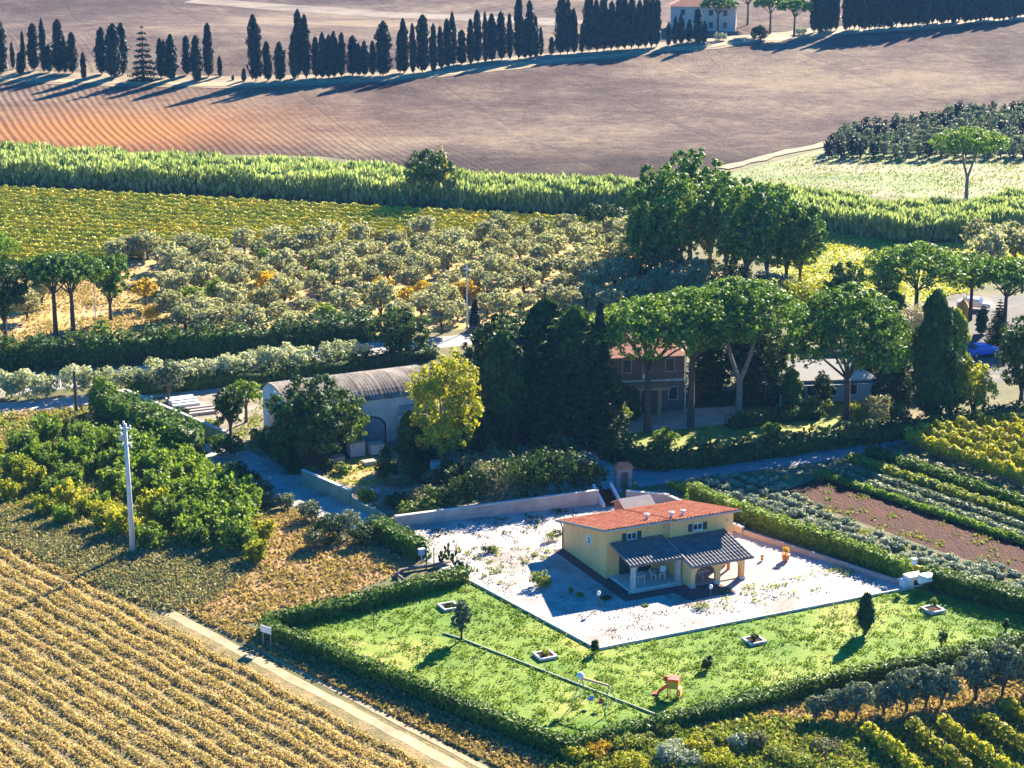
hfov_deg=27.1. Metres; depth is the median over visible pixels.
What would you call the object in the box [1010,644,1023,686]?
olive tree
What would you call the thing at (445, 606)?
planter
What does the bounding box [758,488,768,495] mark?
cabbage
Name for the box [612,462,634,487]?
gatehouse
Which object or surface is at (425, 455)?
dark evergreen
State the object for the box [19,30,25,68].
cypress tree
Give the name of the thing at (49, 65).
cypress tree
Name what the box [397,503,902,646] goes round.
forecourt
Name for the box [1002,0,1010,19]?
cypress tree
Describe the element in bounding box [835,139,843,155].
young conifer
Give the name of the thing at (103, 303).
grove grass
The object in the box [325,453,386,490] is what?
raised bed
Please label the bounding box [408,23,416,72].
cypress tree
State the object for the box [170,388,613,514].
yard
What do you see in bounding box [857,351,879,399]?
dark evergreen
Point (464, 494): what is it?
wall shrub
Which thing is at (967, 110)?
young conifer
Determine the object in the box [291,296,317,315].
olive tree
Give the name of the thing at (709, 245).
pine tree
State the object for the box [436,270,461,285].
olive tree
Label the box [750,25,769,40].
bush
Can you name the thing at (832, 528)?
cabbage
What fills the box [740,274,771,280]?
understorey bush
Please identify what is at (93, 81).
footpath
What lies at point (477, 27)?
cypress tree
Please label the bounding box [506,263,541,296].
olive tree
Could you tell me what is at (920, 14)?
cypress tree
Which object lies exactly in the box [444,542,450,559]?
cactus
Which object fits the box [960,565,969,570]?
cabbage
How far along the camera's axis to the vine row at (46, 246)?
298.69 m
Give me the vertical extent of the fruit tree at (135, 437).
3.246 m
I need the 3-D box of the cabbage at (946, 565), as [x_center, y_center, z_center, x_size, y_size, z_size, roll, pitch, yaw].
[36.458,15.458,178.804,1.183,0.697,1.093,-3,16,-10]
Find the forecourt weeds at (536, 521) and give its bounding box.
[432,508,577,537]
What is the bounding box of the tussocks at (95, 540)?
[0,502,260,613]
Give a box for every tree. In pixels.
[0,22,7,73]
[0,441,5,462]
[0,451,24,474]
[0,479,20,500]
[6,428,24,449]
[6,429,39,455]
[8,455,36,481]
[9,42,15,68]
[10,288,43,318]
[15,52,24,74]
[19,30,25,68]
[20,437,52,464]
[21,463,48,488]
[26,23,39,70]
[26,279,59,304]
[29,411,62,442]
[32,494,55,515]
[36,449,63,473]
[38,18,46,71]
[40,475,65,498]
[44,44,52,71]
[50,18,63,72]
[50,459,80,480]
[50,477,82,506]
[51,502,75,523]
[55,435,84,461]
[55,464,83,486]
[61,36,67,72]
[62,419,85,438]
[63,436,96,465]
[66,31,78,72]
[69,421,105,438]
[72,493,94,515]
[80,52,86,77]
[80,453,104,476]
[81,426,114,457]
[88,500,112,526]
[89,251,130,319]
[90,489,110,506]
[92,27,107,73]
[96,462,133,492]
[99,442,135,468]
[101,237,129,262]
[101,504,136,534]
[103,420,122,446]
[104,23,122,77]
[105,500,124,510]
[107,426,134,449]
[112,427,147,448]
[113,448,144,479]
[115,476,141,500]
[117,23,129,74]
[117,234,140,259]
[119,505,139,522]
[122,433,157,464]
[124,515,150,535]
[127,26,159,81]
[127,415,150,433]
[130,229,165,258]
[131,277,157,304]
[134,520,166,549]
[135,486,169,519]
[139,426,159,435]
[139,444,168,470]
[139,468,170,492]
[142,447,176,473]
[143,426,173,449]
[150,245,167,269]
[150,471,183,494]
[151,359,186,402]
[151,494,192,531]
[153,269,175,287]
[153,288,188,319]
[155,37,164,77]
[155,241,190,268]
[156,457,183,483]
[157,439,179,450]
[160,270,192,293]
[162,39,165,77]
[163,34,178,79]
[164,484,189,502]
[165,441,188,455]
[169,301,199,331]
[171,231,201,249]
[171,254,205,282]
[172,443,199,472]
[172,513,201,539]
[179,285,206,303]
[179,494,202,518]
[181,35,190,74]
[181,469,205,493]
[182,453,207,476]
[183,290,212,308]
[183,522,211,548]
[184,261,217,294]
[186,235,219,256]
[186,308,221,332]
[188,35,203,81]
[189,470,221,504]
[191,458,217,475]
[191,498,221,529]
[196,297,229,317]
[197,248,229,275]
[199,462,235,479]
[201,511,230,537]
[202,22,213,76]
[203,278,224,297]
[204,489,231,511]
[206,305,233,328]
[207,468,238,489]
[210,238,232,254]
[212,386,245,433]
[213,514,251,548]
[214,260,235,283]
[215,282,248,305]
[216,471,252,503]
[217,56,222,76]
[218,493,256,523]
[220,263,250,290]
[225,301,243,325]
[225,379,262,422]
[226,251,248,263]
[231,226,255,254]
[231,482,263,510]
[232,302,266,329]
[236,256,259,275]
[237,525,258,548]
[241,68,247,80]
[242,537,269,563]
[245,14,262,80]
[248,283,281,314]
[248,289,266,304]
[249,238,269,262]
[250,264,278,279]
[250,518,276,541]
[252,269,279,297]
[253,248,275,264]
[259,247,297,276]
[259,373,366,466]
[261,224,291,253]
[262,41,273,80]
[264,299,290,320]
[265,273,303,304]
[270,233,307,262]
[272,41,285,80]
[278,261,306,280]
[278,310,306,327]
[288,32,299,79]
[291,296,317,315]
[292,8,301,77]
[294,249,322,270]
[297,224,331,249]
[298,14,311,78]
[301,269,333,298]
[310,36,318,76]
[310,259,329,272]
[311,244,331,257]
[314,302,339,321]
[315,258,348,284]
[317,32,326,77]
[317,219,344,242]
[317,284,343,302]
[320,242,350,262]
[324,34,333,77]
[328,250,366,275]
[329,287,362,314]
[331,31,340,77]
[331,238,351,251]
[334,402,369,452]
[337,32,346,76]
[338,275,361,298]
[346,35,358,75]
[346,222,374,242]
[347,238,377,259]
[347,303,372,317]
[352,281,372,303]
[355,264,382,283]
[356,42,361,73]
[360,40,369,74]
[361,253,383,267]
[362,278,397,313]
[363,306,432,351]
[368,40,376,74]
[370,240,387,254]
[371,275,394,285]
[373,20,392,75]
[373,250,405,279]
[380,229,407,246]
[383,298,415,321]
[386,240,410,265]
[394,30,403,71]
[395,287,417,304]
[396,265,427,288]
[398,18,409,72]
[401,250,425,266]
[402,148,460,205]
[404,250,441,276]
[404,346,484,463]
[406,215,435,235]
[407,232,437,249]
[407,290,437,318]
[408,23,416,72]
[411,279,436,293]
[412,240,439,257]
[414,14,430,72]
[424,230,443,245]
[424,278,462,301]
[426,295,462,333]
[428,23,438,72]
[434,245,462,272]
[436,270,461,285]
[437,26,444,67]
[437,226,468,248]
[440,227,454,237]
[442,18,452,67]
[445,298,469,321]
[449,12,457,65]
[450,239,481,260]
[450,599,472,639]
[451,229,476,242]
[455,259,481,284]
[455,279,479,302]
[456,30,467,64]
[458,306,512,370]
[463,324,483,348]
[466,18,474,63]
[467,266,489,292]
[469,299,479,348]
[473,9,482,62]
[474,219,500,237]
[476,247,500,268]
[476,292,499,314]
[477,271,519,296]
[478,237,499,250]
[480,251,518,280]
[482,11,487,62]
[484,287,520,318]
[486,210,516,230]
[486,229,512,252]
[487,13,498,60]
[488,243,517,261]
[496,11,507,59]
[506,13,513,58]
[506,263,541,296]
[508,237,533,261]
[510,223,534,240]
[513,0,524,59]
[513,256,533,272]
[516,291,537,310]
[522,19,528,57]
[524,241,554,260]
[525,0,537,58]
[526,233,544,246]
[528,216,550,240]
[529,257,556,284]
[533,15,539,56]
[534,282,556,299]
[536,231,568,257]
[539,27,544,54]
[547,284,582,312]
[548,37,555,54]
[549,227,565,239]
[552,255,581,272]
[552,271,578,286]
[553,0,568,54]
[553,213,581,236]
[561,222,595,255]
[562,254,599,285]
[564,242,598,267]
[565,0,573,53]
[571,8,579,53]
[575,281,601,307]
[578,234,606,259]
[578,268,609,289]
[579,23,585,52]
[580,222,601,238]
[582,0,596,49]
[589,256,611,270]
[592,302,609,433]
[593,0,601,51]
[593,287,625,310]
[597,216,618,234]
[600,0,610,50]
[600,257,629,288]
[601,229,623,248]
[601,243,633,260]
[608,0,616,49]
[610,215,633,235]
[610,284,636,308]
[611,231,640,258]
[614,0,624,49]
[621,0,630,48]
[622,200,677,285]
[622,259,641,277]
[622,276,653,298]
[625,163,683,245]
[627,0,636,48]
[634,0,644,47]
[642,0,649,47]
[643,266,669,289]
[644,172,709,271]
[649,0,657,46]
[653,0,661,46]
[654,254,689,274]
[657,147,721,259]
[661,271,690,291]
[662,252,717,290]
[666,21,671,45]
[672,16,678,43]
[673,264,704,279]
[678,13,684,42]
[683,170,736,263]
[686,19,692,41]
[692,8,703,43]
[693,170,747,274]
[702,21,707,41]
[714,177,782,277]
[737,182,807,274]
[766,192,821,277]
[781,207,828,281]
[803,695,829,718]
[809,0,816,32]
[815,0,827,33]
[823,689,853,718]
[824,0,830,31]
[828,0,836,30]
[834,0,840,28]
[839,681,876,719]
[841,0,850,30]
[849,0,854,29]
[852,0,858,28]
[856,0,860,28]
[859,0,870,30]
[867,0,876,29]
[870,681,899,715]
[873,0,881,28]
[878,0,883,27]
[880,0,887,27]
[884,0,897,28]
[884,666,928,711]
[895,0,899,25]
[897,0,909,26]
[899,303,923,356]
[906,0,913,25]
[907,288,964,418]
[910,0,918,25]
[916,0,923,24]
[916,663,941,708]
[922,0,933,25]
[923,663,961,704]
[931,0,938,22]
[937,0,949,23]
[946,0,950,21]
[947,0,959,22]
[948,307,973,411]
[953,648,997,700]
[956,360,998,411]
[959,0,972,23]
[959,216,998,252]
[964,229,1010,258]
[969,0,976,21]
[974,0,980,21]
[978,0,984,21]
[980,223,1020,258]
[982,0,988,19]
[985,639,1023,698]
[986,0,994,19]
[991,0,998,19]
[996,0,1005,20]
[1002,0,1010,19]
[1002,219,1023,258]
[1007,0,1015,18]
[1009,229,1023,255]
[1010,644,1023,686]
[1012,0,1022,19]
[1018,0,1023,16]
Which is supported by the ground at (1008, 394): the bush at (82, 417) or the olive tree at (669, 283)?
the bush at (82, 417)
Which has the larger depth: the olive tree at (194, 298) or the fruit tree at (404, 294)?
the fruit tree at (404, 294)
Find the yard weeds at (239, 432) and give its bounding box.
[232,400,583,507]
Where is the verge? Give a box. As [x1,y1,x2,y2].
[0,15,1023,88]
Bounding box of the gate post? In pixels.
[433,548,434,569]
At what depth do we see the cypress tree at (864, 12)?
524.64 m
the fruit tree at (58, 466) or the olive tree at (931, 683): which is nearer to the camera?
the olive tree at (931, 683)
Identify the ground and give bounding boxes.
[0,122,1023,767]
[0,189,407,267]
[0,234,734,344]
[11,521,217,610]
[626,393,889,450]
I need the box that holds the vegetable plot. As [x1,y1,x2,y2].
[650,442,1023,590]
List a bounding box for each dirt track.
[156,607,466,767]
[177,606,488,767]
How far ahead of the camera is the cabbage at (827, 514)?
191.63 m
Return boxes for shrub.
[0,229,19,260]
[220,460,247,477]
[237,470,260,483]
[255,477,275,491]
[256,489,274,504]
[274,492,294,508]
[295,499,321,519]
[302,528,324,549]
[312,512,348,541]
[334,508,363,535]
[347,524,373,545]
[383,491,413,508]
[395,500,422,514]
[401,484,435,501]
[415,497,440,510]
[423,486,460,508]
[433,464,466,485]
[441,477,478,507]
[453,467,500,503]
[461,453,493,480]
[474,458,517,502]
[480,546,491,552]
[484,448,519,472]
[487,451,532,498]
[488,544,497,552]
[507,450,550,497]
[511,443,549,477]
[524,445,570,494]
[542,431,583,467]
[543,447,588,493]
[545,531,554,541]
[553,529,561,537]
[563,450,597,490]
[576,592,583,596]
[578,203,608,220]
[581,460,609,489]
[597,202,626,229]
[600,594,611,599]
[613,193,633,209]
[616,207,630,217]
[617,401,632,432]
[652,426,680,442]
[692,601,711,609]
[702,381,725,398]
[761,422,781,433]
[806,395,833,411]
[841,400,871,415]
[862,394,894,421]
[889,401,912,421]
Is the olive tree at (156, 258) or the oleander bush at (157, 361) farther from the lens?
the olive tree at (156, 258)
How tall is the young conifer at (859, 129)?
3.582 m
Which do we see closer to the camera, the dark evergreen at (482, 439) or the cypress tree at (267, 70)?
the dark evergreen at (482, 439)
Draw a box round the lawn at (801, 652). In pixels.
[290,583,1023,735]
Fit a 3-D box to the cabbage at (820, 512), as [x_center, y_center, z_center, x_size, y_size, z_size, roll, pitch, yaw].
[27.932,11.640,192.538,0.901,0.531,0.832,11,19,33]
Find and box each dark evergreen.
[269,441,288,467]
[283,446,306,474]
[377,444,391,463]
[395,410,419,460]
[404,411,442,469]
[455,403,478,457]
[461,312,510,399]
[467,402,491,451]
[474,329,532,439]
[481,318,551,446]
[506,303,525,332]
[516,296,563,411]
[516,319,549,425]
[518,318,595,449]
[540,304,608,426]
[546,323,640,454]
[584,366,629,437]
[588,308,621,361]
[624,385,642,420]
[684,341,731,407]
[702,327,747,393]
[724,317,783,408]
[733,316,776,381]
[753,332,795,407]
[779,368,803,409]
[812,370,835,403]
[816,315,839,348]
[823,260,867,292]
[857,327,885,375]
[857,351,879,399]
[869,340,915,408]
[870,269,901,294]
[874,289,912,365]
[974,308,988,333]
[982,299,1010,345]
[992,314,1023,400]
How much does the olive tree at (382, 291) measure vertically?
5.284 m
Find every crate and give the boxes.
[326,453,344,463]
[345,438,365,457]
[361,458,376,466]
[367,440,384,455]
[429,459,439,470]
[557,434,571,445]
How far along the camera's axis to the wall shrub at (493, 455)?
201.78 m
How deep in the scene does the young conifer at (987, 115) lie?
408.08 m
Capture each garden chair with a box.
[649,567,656,579]
[659,565,666,578]
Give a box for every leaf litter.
[412,504,597,597]
[554,586,829,639]
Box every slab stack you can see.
[165,394,199,407]
[185,404,216,415]
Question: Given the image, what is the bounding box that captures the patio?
[617,406,734,433]
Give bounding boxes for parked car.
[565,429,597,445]
[956,296,991,309]
[967,342,999,357]
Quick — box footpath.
[0,18,1023,86]
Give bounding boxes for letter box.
[418,548,424,564]
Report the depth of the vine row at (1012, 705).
149.98 m
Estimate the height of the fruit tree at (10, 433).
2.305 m
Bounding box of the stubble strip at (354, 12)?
[183,0,582,25]
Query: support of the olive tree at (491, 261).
on the orchard ground at (149, 267)
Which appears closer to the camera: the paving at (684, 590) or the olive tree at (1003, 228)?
the paving at (684, 590)
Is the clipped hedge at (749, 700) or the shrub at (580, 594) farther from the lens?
the shrub at (580, 594)
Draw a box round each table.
[636,572,646,583]
[695,567,709,580]
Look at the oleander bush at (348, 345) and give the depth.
241.64 m
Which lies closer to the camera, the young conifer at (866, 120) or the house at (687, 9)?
the young conifer at (866, 120)
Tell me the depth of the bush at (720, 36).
512.41 m
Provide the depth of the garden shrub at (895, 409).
216.53 m
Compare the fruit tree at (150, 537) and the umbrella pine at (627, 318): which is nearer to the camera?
the fruit tree at (150, 537)
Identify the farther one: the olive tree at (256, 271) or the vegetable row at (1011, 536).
the olive tree at (256, 271)
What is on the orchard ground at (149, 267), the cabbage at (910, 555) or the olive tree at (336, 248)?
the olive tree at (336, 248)
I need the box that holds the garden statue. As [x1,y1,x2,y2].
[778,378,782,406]
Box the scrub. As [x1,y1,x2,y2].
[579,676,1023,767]
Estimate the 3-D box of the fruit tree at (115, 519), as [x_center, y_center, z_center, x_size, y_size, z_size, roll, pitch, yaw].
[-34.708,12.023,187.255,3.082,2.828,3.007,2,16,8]
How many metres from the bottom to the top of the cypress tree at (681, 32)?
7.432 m
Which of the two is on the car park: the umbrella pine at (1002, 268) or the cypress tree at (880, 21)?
the umbrella pine at (1002, 268)
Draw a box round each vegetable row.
[667,479,940,572]
[818,470,1023,544]
[834,467,1023,536]
[842,463,1023,527]
[845,451,1023,518]
[864,444,1023,507]
[882,447,1023,494]
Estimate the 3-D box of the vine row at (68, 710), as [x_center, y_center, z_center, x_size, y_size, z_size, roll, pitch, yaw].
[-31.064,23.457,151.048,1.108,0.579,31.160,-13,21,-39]
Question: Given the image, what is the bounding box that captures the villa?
[608,337,686,417]
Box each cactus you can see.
[438,550,446,564]
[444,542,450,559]
[450,550,457,566]
[456,559,464,566]
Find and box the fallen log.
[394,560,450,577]
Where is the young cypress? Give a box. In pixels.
[855,592,876,634]
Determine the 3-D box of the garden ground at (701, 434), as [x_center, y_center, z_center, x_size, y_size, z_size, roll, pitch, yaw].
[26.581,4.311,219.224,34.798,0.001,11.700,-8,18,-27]
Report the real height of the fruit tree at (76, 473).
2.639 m
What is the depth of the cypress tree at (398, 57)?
464.98 m
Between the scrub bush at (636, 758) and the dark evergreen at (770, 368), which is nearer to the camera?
the scrub bush at (636, 758)
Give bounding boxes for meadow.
[730,119,1023,197]
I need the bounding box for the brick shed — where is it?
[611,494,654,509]
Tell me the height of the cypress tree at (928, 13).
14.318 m
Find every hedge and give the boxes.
[0,302,381,371]
[87,381,207,456]
[123,338,439,394]
[256,617,571,757]
[261,564,471,628]
[365,512,431,560]
[560,629,1023,752]
[596,399,1023,471]
[685,481,913,578]
[724,401,826,430]
[918,562,1023,614]
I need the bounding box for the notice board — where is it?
[260,624,270,645]
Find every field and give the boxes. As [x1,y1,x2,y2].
[0,0,1023,176]
[0,543,478,767]
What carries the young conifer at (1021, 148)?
on the meadow
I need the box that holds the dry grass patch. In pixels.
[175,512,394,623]
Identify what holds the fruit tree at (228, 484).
on the ground at (1008, 394)
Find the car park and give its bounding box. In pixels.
[909,295,1023,381]
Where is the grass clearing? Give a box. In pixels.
[769,228,1021,314]
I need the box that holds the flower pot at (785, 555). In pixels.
[781,546,789,560]
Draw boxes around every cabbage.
[708,479,719,485]
[717,474,727,481]
[721,483,731,489]
[724,477,733,483]
[729,490,742,498]
[731,471,742,478]
[736,482,744,487]
[739,475,747,479]
[743,496,751,501]
[746,484,755,490]
[748,477,758,483]
[749,497,759,504]
[755,499,767,507]
[756,475,763,480]
[758,481,767,486]
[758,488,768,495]
[763,477,773,483]
[765,505,773,509]
[767,500,775,504]
[769,484,780,492]
[769,492,781,499]
[773,501,782,506]
[773,506,782,513]
[778,496,789,503]
[780,483,789,488]
[780,503,787,509]
[781,490,789,495]
[785,509,797,516]
[786,498,796,505]
[790,492,801,498]
[793,501,803,507]
[794,508,805,515]
[799,496,807,501]
[803,505,811,510]
[803,517,815,522]
[816,502,824,507]
[816,510,824,515]
[816,519,829,528]
[822,512,832,517]
[827,525,836,530]
[830,521,841,528]
[839,516,850,524]
[847,526,859,533]
[849,533,859,539]
[857,535,866,542]
[863,537,876,544]
[876,530,884,535]
[879,537,892,544]
[881,545,890,550]
[887,540,895,547]
[892,536,903,542]
[892,541,904,549]
[906,553,914,557]
[916,551,927,557]
[918,545,927,550]
[921,558,934,563]
[927,553,936,561]
[935,557,945,563]
[939,563,952,571]
[943,552,954,560]
[944,560,953,567]
[949,556,960,561]
[951,562,963,569]
[958,570,970,576]
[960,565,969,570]
[963,560,972,566]
[968,566,981,575]
[977,562,989,571]
[978,558,986,563]
[986,566,1000,575]
[993,561,1006,569]
[996,572,1006,578]
[1004,581,1016,585]
[1006,567,1017,574]
[1013,571,1022,576]
[1013,583,1023,589]
[1017,576,1023,585]
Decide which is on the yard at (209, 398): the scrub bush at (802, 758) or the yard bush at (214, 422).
the yard bush at (214, 422)
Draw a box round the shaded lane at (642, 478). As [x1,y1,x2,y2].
[632,439,904,486]
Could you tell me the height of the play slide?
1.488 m
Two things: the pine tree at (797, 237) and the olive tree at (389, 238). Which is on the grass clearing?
the pine tree at (797, 237)
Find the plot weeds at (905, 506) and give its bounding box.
[661,447,1023,581]
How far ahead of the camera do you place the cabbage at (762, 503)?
194.35 m
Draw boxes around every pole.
[72,371,77,410]
[93,282,95,318]
[119,421,135,551]
[466,265,467,330]
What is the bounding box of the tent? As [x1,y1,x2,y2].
[957,297,968,318]
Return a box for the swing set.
[570,672,619,716]
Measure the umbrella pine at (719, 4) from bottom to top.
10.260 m
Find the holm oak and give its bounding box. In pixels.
[0,263,29,337]
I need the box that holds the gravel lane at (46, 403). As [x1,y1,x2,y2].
[0,384,261,413]
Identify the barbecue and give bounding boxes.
[899,557,932,587]
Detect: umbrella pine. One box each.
[15,250,83,336]
[31,249,111,332]
[589,293,719,432]
[629,286,764,427]
[685,275,819,415]
[699,0,737,33]
[742,0,751,24]
[752,0,781,33]
[775,0,814,36]
[777,281,917,419]
[853,240,977,313]
[927,126,1011,199]
[939,251,1008,319]
[965,254,1023,320]
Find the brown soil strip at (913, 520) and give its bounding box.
[780,478,1023,574]
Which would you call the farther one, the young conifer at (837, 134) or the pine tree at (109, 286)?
the young conifer at (837, 134)
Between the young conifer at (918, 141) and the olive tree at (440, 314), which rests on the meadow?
the young conifer at (918, 141)
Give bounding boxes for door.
[619,556,629,573]
[642,391,644,411]
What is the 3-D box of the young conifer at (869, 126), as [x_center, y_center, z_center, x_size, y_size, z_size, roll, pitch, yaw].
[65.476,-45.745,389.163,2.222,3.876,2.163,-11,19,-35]
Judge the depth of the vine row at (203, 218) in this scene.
319.19 m
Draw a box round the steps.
[593,482,620,507]
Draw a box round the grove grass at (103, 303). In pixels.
[0,256,220,344]
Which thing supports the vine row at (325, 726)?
on the field at (364, 726)
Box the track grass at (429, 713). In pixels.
[185,604,570,767]
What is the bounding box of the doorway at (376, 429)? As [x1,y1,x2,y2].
[358,416,385,444]
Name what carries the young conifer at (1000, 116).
on the meadow
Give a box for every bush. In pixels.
[0,369,17,397]
[0,370,34,400]
[16,368,48,399]
[31,371,59,397]
[56,363,90,394]
[60,412,100,431]
[77,368,102,394]
[88,376,116,409]
[89,365,121,386]
[115,366,144,388]
[132,368,154,382]
[142,305,158,319]
[143,357,170,382]
[175,406,189,413]
[176,358,202,377]
[193,358,216,376]
[204,418,222,426]
[205,352,232,374]
[207,433,245,456]
[216,354,243,373]
[232,351,259,371]
[244,345,275,370]
[249,428,265,442]
[256,347,289,369]
[257,435,271,452]
[274,342,306,367]
[287,345,316,364]
[315,339,346,360]
[319,458,334,470]
[334,461,351,474]
[336,341,358,358]
[340,437,356,451]
[345,339,372,355]
[356,487,376,499]
[374,461,398,478]
[387,472,410,486]
[420,469,439,484]
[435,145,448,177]
[438,459,465,475]
[456,458,474,465]
[495,438,518,452]
[529,569,551,587]
[560,741,590,761]
[585,738,611,760]
[606,731,636,751]
[611,749,648,767]
[620,252,653,278]
[630,731,656,750]
[646,264,677,293]
[654,719,681,735]
[654,738,685,762]
[672,748,703,766]
[681,255,721,278]
[683,731,715,750]
[701,747,737,767]
[703,729,728,745]
[705,271,729,281]
[713,32,726,40]
[713,262,753,279]
[727,731,747,749]
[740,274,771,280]
[747,730,768,746]
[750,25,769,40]
[753,269,794,291]
[764,740,795,762]
[775,276,812,302]
[782,750,817,767]
[795,26,806,34]
[795,273,829,302]
[808,737,843,753]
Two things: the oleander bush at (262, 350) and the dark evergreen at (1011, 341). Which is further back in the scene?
the oleander bush at (262, 350)
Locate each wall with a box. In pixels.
[124,389,226,438]
[301,469,351,504]
[351,498,385,518]
[394,489,598,525]
[626,489,668,502]
[669,495,744,533]
[743,530,898,584]
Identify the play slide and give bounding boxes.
[652,674,681,697]
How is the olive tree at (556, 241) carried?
on the orchard ground at (149, 267)
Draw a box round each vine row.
[0,185,590,220]
[0,188,598,224]
[0,192,585,226]
[0,196,554,229]
[0,200,547,237]
[0,204,481,234]
[0,209,483,242]
[0,213,350,237]
[0,217,359,241]
[0,221,363,248]
[0,226,229,244]
[0,251,114,261]
[0,256,115,266]
[0,547,405,767]
[0,559,380,767]
[0,575,344,767]
[0,589,316,767]
[0,602,289,767]
[0,617,256,767]
[0,630,224,767]
[0,648,195,767]
[0,662,165,767]
[0,682,139,767]
[0,695,107,767]
[0,720,75,767]
[0,733,53,767]
[0,752,19,767]
[1,231,228,251]
[1,538,432,767]
[2,236,142,250]
[2,246,110,257]
[4,240,145,257]
[860,718,921,767]
[903,425,1023,483]
[905,716,971,767]
[915,420,1023,469]
[930,417,1023,457]
[937,713,1011,767]
[951,414,1023,448]
[970,706,1023,747]
[972,410,1023,437]
[993,408,1023,429]
[999,695,1023,720]
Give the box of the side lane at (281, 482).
[202,443,392,529]
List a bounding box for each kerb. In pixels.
[471,581,590,646]
[599,586,913,649]
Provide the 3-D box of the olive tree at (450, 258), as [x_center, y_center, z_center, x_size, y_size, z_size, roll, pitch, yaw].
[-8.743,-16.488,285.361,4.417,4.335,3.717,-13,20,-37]
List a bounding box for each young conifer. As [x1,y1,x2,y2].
[88,314,115,339]
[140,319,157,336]
[824,140,834,158]
[827,133,837,146]
[833,131,843,140]
[835,127,844,136]
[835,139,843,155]
[837,134,847,149]
[837,143,846,159]
[839,124,849,132]
[844,129,853,142]
[845,126,855,133]
[845,134,857,152]
[847,140,857,158]
[852,133,861,145]
[855,125,864,139]
[855,143,865,159]
[858,139,866,150]
[861,116,870,127]
[861,128,874,146]
[862,136,869,145]
[866,124,876,141]
[869,141,879,159]
[871,116,882,132]
[872,135,880,145]
[876,123,886,134]
[878,140,889,157]
[879,132,891,153]
[881,123,888,135]
[886,131,893,141]
[889,117,898,128]
[891,112,901,124]
[891,121,898,131]
[891,138,900,151]
[891,143,901,159]
[892,134,900,142]
[896,128,905,144]
[899,123,906,128]
[900,136,914,150]
[901,141,913,158]
[902,131,914,141]
[905,126,914,136]
[908,114,919,131]
[912,139,922,151]
[914,143,925,159]
[915,134,925,143]
[917,128,926,144]
[918,110,929,124]
[918,117,929,127]
[919,119,929,129]
[923,133,934,141]
[923,139,934,159]
[926,126,937,137]
[928,112,938,119]
[928,115,937,130]
[931,121,938,127]
[935,142,945,157]
[937,110,946,124]
[937,117,947,130]
[944,104,954,114]
[945,112,953,125]
[948,119,956,130]
[953,104,965,118]
[954,100,964,112]
[955,117,964,127]
[957,111,965,117]
[959,119,968,127]
[962,107,972,117]
[964,112,976,125]
[969,122,978,127]
[970,103,977,112]
[974,109,985,126]
[977,116,985,125]
[978,103,988,116]
[983,112,993,122]
[987,101,997,114]
[987,116,998,131]
[988,109,1000,117]
[994,113,1007,123]
[997,141,1006,157]
[998,120,1009,133]
[999,103,1007,111]
[1001,128,1008,134]
[1004,132,1013,143]
[1006,113,1018,125]
[1007,101,1015,110]
[1007,108,1013,119]
[1008,141,1018,158]
[1009,118,1020,130]
[1009,126,1018,133]
[1012,134,1023,154]
[1013,100,1023,110]
[1015,105,1023,113]
[1018,116,1023,133]
[1018,140,1023,158]
[1020,122,1023,134]
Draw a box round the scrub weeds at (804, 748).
[536,709,1023,767]
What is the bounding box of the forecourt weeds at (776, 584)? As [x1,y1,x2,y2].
[714,563,862,608]
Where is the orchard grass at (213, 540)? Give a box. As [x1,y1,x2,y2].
[0,404,269,567]
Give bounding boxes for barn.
[260,365,446,452]
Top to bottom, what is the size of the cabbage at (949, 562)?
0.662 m
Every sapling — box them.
[590,639,598,653]
[701,659,712,669]
[938,630,947,644]
[1002,618,1009,630]
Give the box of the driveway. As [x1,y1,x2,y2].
[486,436,622,491]
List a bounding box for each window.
[270,414,273,425]
[586,535,591,544]
[622,359,631,373]
[622,531,641,540]
[638,565,650,570]
[665,358,674,371]
[668,386,677,399]
[688,521,706,531]
[806,386,818,395]
[828,385,837,395]
[850,385,857,394]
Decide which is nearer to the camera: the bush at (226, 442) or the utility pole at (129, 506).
the utility pole at (129, 506)
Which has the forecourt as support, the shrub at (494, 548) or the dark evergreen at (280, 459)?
the shrub at (494, 548)
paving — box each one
[553,548,734,601]
[720,562,774,591]
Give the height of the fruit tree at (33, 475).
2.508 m
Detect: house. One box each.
[555,500,753,593]
[669,0,738,31]
[780,359,876,401]
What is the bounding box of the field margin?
[718,107,1009,168]
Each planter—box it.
[437,601,456,611]
[532,649,557,661]
[741,633,766,645]
[920,597,945,614]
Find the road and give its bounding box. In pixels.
[0,334,489,396]
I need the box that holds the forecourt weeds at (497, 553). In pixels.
[435,545,554,583]
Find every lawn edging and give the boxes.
[443,632,459,638]
[463,639,659,715]
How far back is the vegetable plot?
201.51 m
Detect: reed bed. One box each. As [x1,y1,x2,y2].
[0,139,647,213]
[767,180,1023,242]

